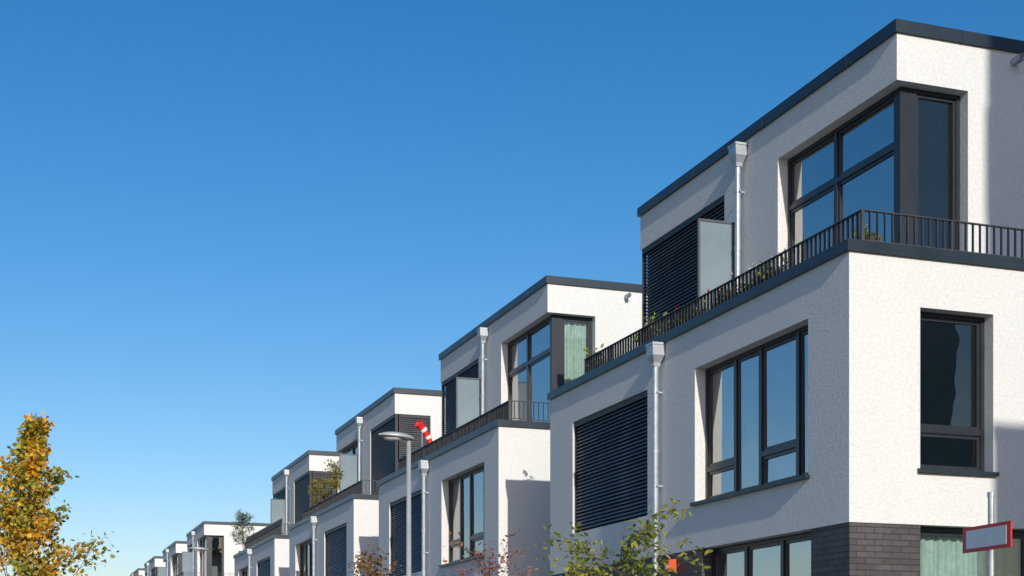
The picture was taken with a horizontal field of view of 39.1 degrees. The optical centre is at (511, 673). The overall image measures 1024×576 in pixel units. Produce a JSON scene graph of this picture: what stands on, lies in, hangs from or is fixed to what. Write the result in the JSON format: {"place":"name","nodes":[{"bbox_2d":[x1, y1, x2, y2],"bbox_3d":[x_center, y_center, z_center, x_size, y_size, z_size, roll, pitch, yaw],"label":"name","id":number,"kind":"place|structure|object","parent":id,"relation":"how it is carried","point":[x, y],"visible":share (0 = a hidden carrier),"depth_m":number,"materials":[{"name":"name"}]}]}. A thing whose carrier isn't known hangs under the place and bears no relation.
{"place":"outdoors","nodes":[
{"label":"outdoors","id":0,"kind":"place"},
{"bbox_2d":[130,568,144,575],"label":"terraced house","id":1,"kind":"structure","parent":0,"point":[140,571],"depth_m":119.41,"materials":[{"name":"white paint"}]},
{"bbox_2d":[144,556,165,575],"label":"terraced house","id":2,"kind":"structure","parent":0,"point":[152,564],"depth_m":108.14,"materials":[{"name":"white paint"}]},
{"bbox_2d":[158,541,186,575],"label":"terraced house","id":3,"kind":"structure","parent":0,"point":[172,554],"depth_m":97.13,"materials":[{"name":"white paint"}]},
{"bbox_2d":[173,554,177,575],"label":"window","id":4,"kind":"structure","parent":3,"relation":"in","point":[175,558],"depth_m":96.38,"materials":[{"name":"black glass"}]},
{"bbox_2d":[178,553,181,573],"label":"window","id":5,"kind":"structure","parent":3,"relation":"in","point":[179,554],"depth_m":94.91,"materials":[{"name":"grey glass"}]},
{"bbox_2d":[177,521,270,575],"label":"terraced house","id":6,"kind":"structure","parent":0,"point":[215,539],"depth_m":83.24,"materials":[{"name":"white paint"}]},
{"bbox_2d":[200,536,206,575],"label":"window","id":7,"kind":"structure","parent":6,"relation":"in","point":[202,542],"depth_m":85.31,"materials":[{"name":"black glass"}]},
{"bbox_2d":[207,535,223,575],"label":"window","id":8,"kind":"structure","parent":6,"relation":"in","point":[209,538],"depth_m":82.66,"materials":[{"name":"black metal"}]},
{"bbox_2d":[233,450,341,575],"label":"terraced house","id":9,"kind":"structure","parent":0,"point":[265,552],"depth_m":57.83,"materials":[{"name":"white paint"}]},
{"bbox_2d":[229,509,254,551],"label":"potted tree","id":10,"kind":"object","parent":9,"relation":"on","point":[243,519],"visible":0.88,"depth_m":64.53,"materials":[{"name":"green plant"}]},
{"bbox_2d":[242,568,247,575],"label":"window","id":11,"kind":"structure","parent":9,"relation":"in","point":[245,570],"depth_m":62.35,"materials":[{"name":"black metal"}]},
{"bbox_2d":[288,387,441,575],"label":"terraced house","id":12,"kind":"structure","parent":0,"point":[334,534],"depth_m":44.95,"materials":[{"name":"white paint"}]},
{"bbox_2d":[300,540,311,575],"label":"window","id":13,"kind":"structure","parent":12,"relation":"in","point":[305,545],"depth_m":49.64,"materials":[{"name":"black metal"}]},
{"bbox_2d":[307,475,332,504],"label":"potted tree","id":14,"kind":"object","parent":12,"relation":"on","point":[322,491],"visible":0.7,"depth_m":49.87,"materials":[{"name":"green plant"}]},
{"bbox_2d":[324,459,343,493],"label":"potted tree","id":15,"kind":"object","parent":12,"relation":"on","point":[335,483],"visible":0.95,"depth_m":47.70,"materials":[{"name":"green plant"}]},
{"bbox_2d":[343,442,357,453],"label":"window","id":16,"kind":"structure","parent":12,"relation":"in","point":[355,445],"depth_m":49.94,"materials":[{"name":"black glass"}]},
{"bbox_2d":[377,275,641,575],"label":"terraced house","id":17,"kind":"structure","parent":0,"point":[480,468],"depth_m":32.56,"materials":[{"name":"white paint"}]},
{"bbox_2d":[415,420,431,446],"bbox_3d":[-2.239,-5.828,36.576,0.521,1.196,0.203,0,0,-39],"label":"windsock","id":18,"kind":"object","parent":17,"relation":"on","point":[421,426],"visible":0.84,"depth_m":36.51,"materials":[{"name":"fabric"}]},
{"bbox_2d":[438,465,484,567],"bbox_3d":[-0.978,-3.482,32.151,0.419,2.035,3.270,0,0,-19],"label":"window","id":19,"kind":"structure","parent":17,"relation":"in","point":[459,503],"depth_m":32.73,"materials":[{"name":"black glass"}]},
{"bbox_2d":[508,316,550,420],"bbox_3d":[0.466,-6.537,33.189,0.187,2.715,2.875,0,0,-19],"label":"window","id":20,"kind":"structure","parent":17,"relation":"in","point":[518,367],"depth_m":33.97,"materials":[{"name":"black glass"}]},
{"bbox_2d":[551,315,591,390],"bbox_3d":[1.302,-6.537,31.970,0.955,2.715,0.186,0,0,-19],"label":"window","id":21,"kind":"structure","parent":17,"relation":"in","point":[570,335],"depth_m":31.99,"materials":[{"name":"green glass"}]},
{"bbox_2d":[0,0,1023,575],"label":"sky","id":22,"kind":"structure","parent":0,"point":[229,229],"materials":[{"name":"blue"}]},
{"bbox_2d":[547,18,1023,575],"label":"terraced house","id":23,"kind":"structure","parent":0,"point":[835,398],"depth_m":19.79,"materials":[{"name":"white paint"}]},
{"bbox_2d":[583,343,603,369],"bbox_3d":[1.539,-5.592,25.885,0.342,0.584,0.622,0,0,-32],"label":"flower planter","id":24,"kind":"object","parent":23,"relation":"on","point":[602,345],"visible":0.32,"depth_m":25.91,"materials":[{"name":"ceramic"}]},
{"bbox_2d":[634,312,668,341],"bbox_3d":[2.279,-5.620,23.830,0.511,0.640,0.764,0,0,-40],"label":"flower planter","id":25,"kind":"object","parent":23,"relation":"on","point":[636,335],"visible":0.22,"depth_m":23.65,"materials":[{"name":"ceramic"}]},
{"bbox_2d":[665,559,675,571],"bbox_3d":[2.407,-1.635,21.892,0.136,0.190,0.140,0,0,-19],"label":"letter box","id":26,"kind":"object","parent":23,"relation":"attached to","point":[671,563],"visible":0.79,"depth_m":21.83,"materials":[{"name":"orange paint"}]},
{"bbox_2d":[673,304,706,324],"bbox_3d":[2.826,-5.517,22.270,0.478,0.434,0.967,0,0,-19],"label":"flower planter","id":27,"kind":"object","parent":23,"relation":"on","point":[693,314],"visible":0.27,"depth_m":22.27,"materials":[{"name":"ceramic"}]},
{"bbox_2d":[702,282,741,305],"bbox_3d":[3.184,-5.522,21.220,0.440,0.445,0.988,0,0,-28],"label":"flower planter","id":28,"kind":"object","parent":23,"relation":"on","point":[723,295],"visible":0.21,"depth_m":21.20,"materials":[{"name":"plant"}]},
{"bbox_2d":[690,325,809,505],"bbox_3d":[3.367,-3.482,19.813,0.419,2.035,3.270,0,0,-19],"label":"window","id":29,"kind":"structure","parent":23,"relation":"in","point":[726,470],"depth_m":20.32,"materials":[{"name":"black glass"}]},
{"bbox_2d":[729,247,787,291],"bbox_3d":[3.510,-5.574,20.150,0.558,0.547,1.210,0,0,-19],"label":"flower planter","id":30,"kind":"object","parent":23,"relation":"on","point":[759,273],"visible":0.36,"depth_m":20.03,"materials":[{"name":"plant"}]},
{"bbox_2d":[712,532,810,575],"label":"window","id":31,"kind":"structure","parent":23,"relation":"in","point":[790,555],"depth_m":19.76,"materials":[{"name":"black glass"}]},
{"bbox_2d":[788,89,896,266],"bbox_3d":[4.811,-6.537,20.851,0.187,2.715,2.875,0,0,-19],"label":"window","id":32,"kind":"structure","parent":23,"relation":"in","point":[808,193],"depth_m":21.22,"materials":[{"name":"black glass"}]},
{"bbox_2d":[854,224,881,240],"bbox_3d":[4.457,-5.463,18.114,0.413,0.426,0.416,0,0,22],"label":"flower planter","id":33,"kind":"object","parent":23,"relation":"on","point":[873,235],"visible":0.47,"depth_m":18.00,"materials":[{"name":"plant"}]},
{"bbox_2d":[897,87,959,249],"bbox_3d":[5.664,-6.537,19.583,0.955,2.715,0.080,0,0,-19],"label":"window","id":34,"kind":"structure","parent":23,"relation":"in","point":[907,98],"depth_m":19.45,"materials":[{"name":"black metal"}]},
{"bbox_2d":[917,311,999,476],"bbox_3d":[5.499,-3.482,17.982,1.170,2.035,0.315,0,0,-19],"label":"window","id":35,"kind":"structure","parent":23,"relation":"in","point":[976,433],"depth_m":18.18,"materials":[{"name":"black metal"}]},
{"bbox_2d":[920,527,1023,575],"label":"window","id":36,"kind":"structure","parent":23,"relation":"in","point":[941,549],"depth_m":18.26,"materials":[{"name":"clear glass"}]},
{"label":"ground","id":37,"kind":"structure","parent":0,"visible":0},
{"bbox_2d":[0,412,118,575],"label":"maple tree","id":38,"kind":"object","parent":37,"relation":"on","point":[31,452],"visible":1,"depth_m":24.79,"materials":[{"name":"yellow plant"}]},
{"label":"pavement","id":39,"kind":"structure","parent":0,"visible":0},
{"bbox_2d":[189,547,207,575],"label":"street lamp","id":40,"kind":"object","parent":39,"relation":"on","point":[205,550],"visible":1,"depth_m":51.34,"materials":[{"name":"silver metal"}]},
{"bbox_2d":[347,545,403,575],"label":"brown leaved tree","id":41,"kind":"object","parent":39,"relation":"on","point":[360,567],"visible":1,"depth_m":28.96,"materials":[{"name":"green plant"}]},
{"bbox_2d":[379,432,413,575],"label":"street lamp","id":42,"kind":"object","parent":39,"relation":"on","point":[394,436],"visible":1,"depth_m":26.95,"materials":[{"name":"silver metal"}]},
{"bbox_2d":[443,529,543,575],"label":"red leaved tree","id":43,"kind":"object","parent":39,"relation":"on","point":[492,568],"visible":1,"depth_m":19.91,"materials":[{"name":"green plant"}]},
{"bbox_2d":[527,498,712,575],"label":"young street tree","id":44,"kind":"object","parent":39,"relation":"on","point":[627,551],"visible":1,"depth_m":15.89,"materials":[{"name":"green plant"}]},
{"bbox_2d":[963,492,1011,575],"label":"street sign","id":45,"kind":"object","parent":39,"relation":"on","point":[990,536],"visible":1,"depth_m":9.98,"materials":[{"name":"metal"}]}
]}

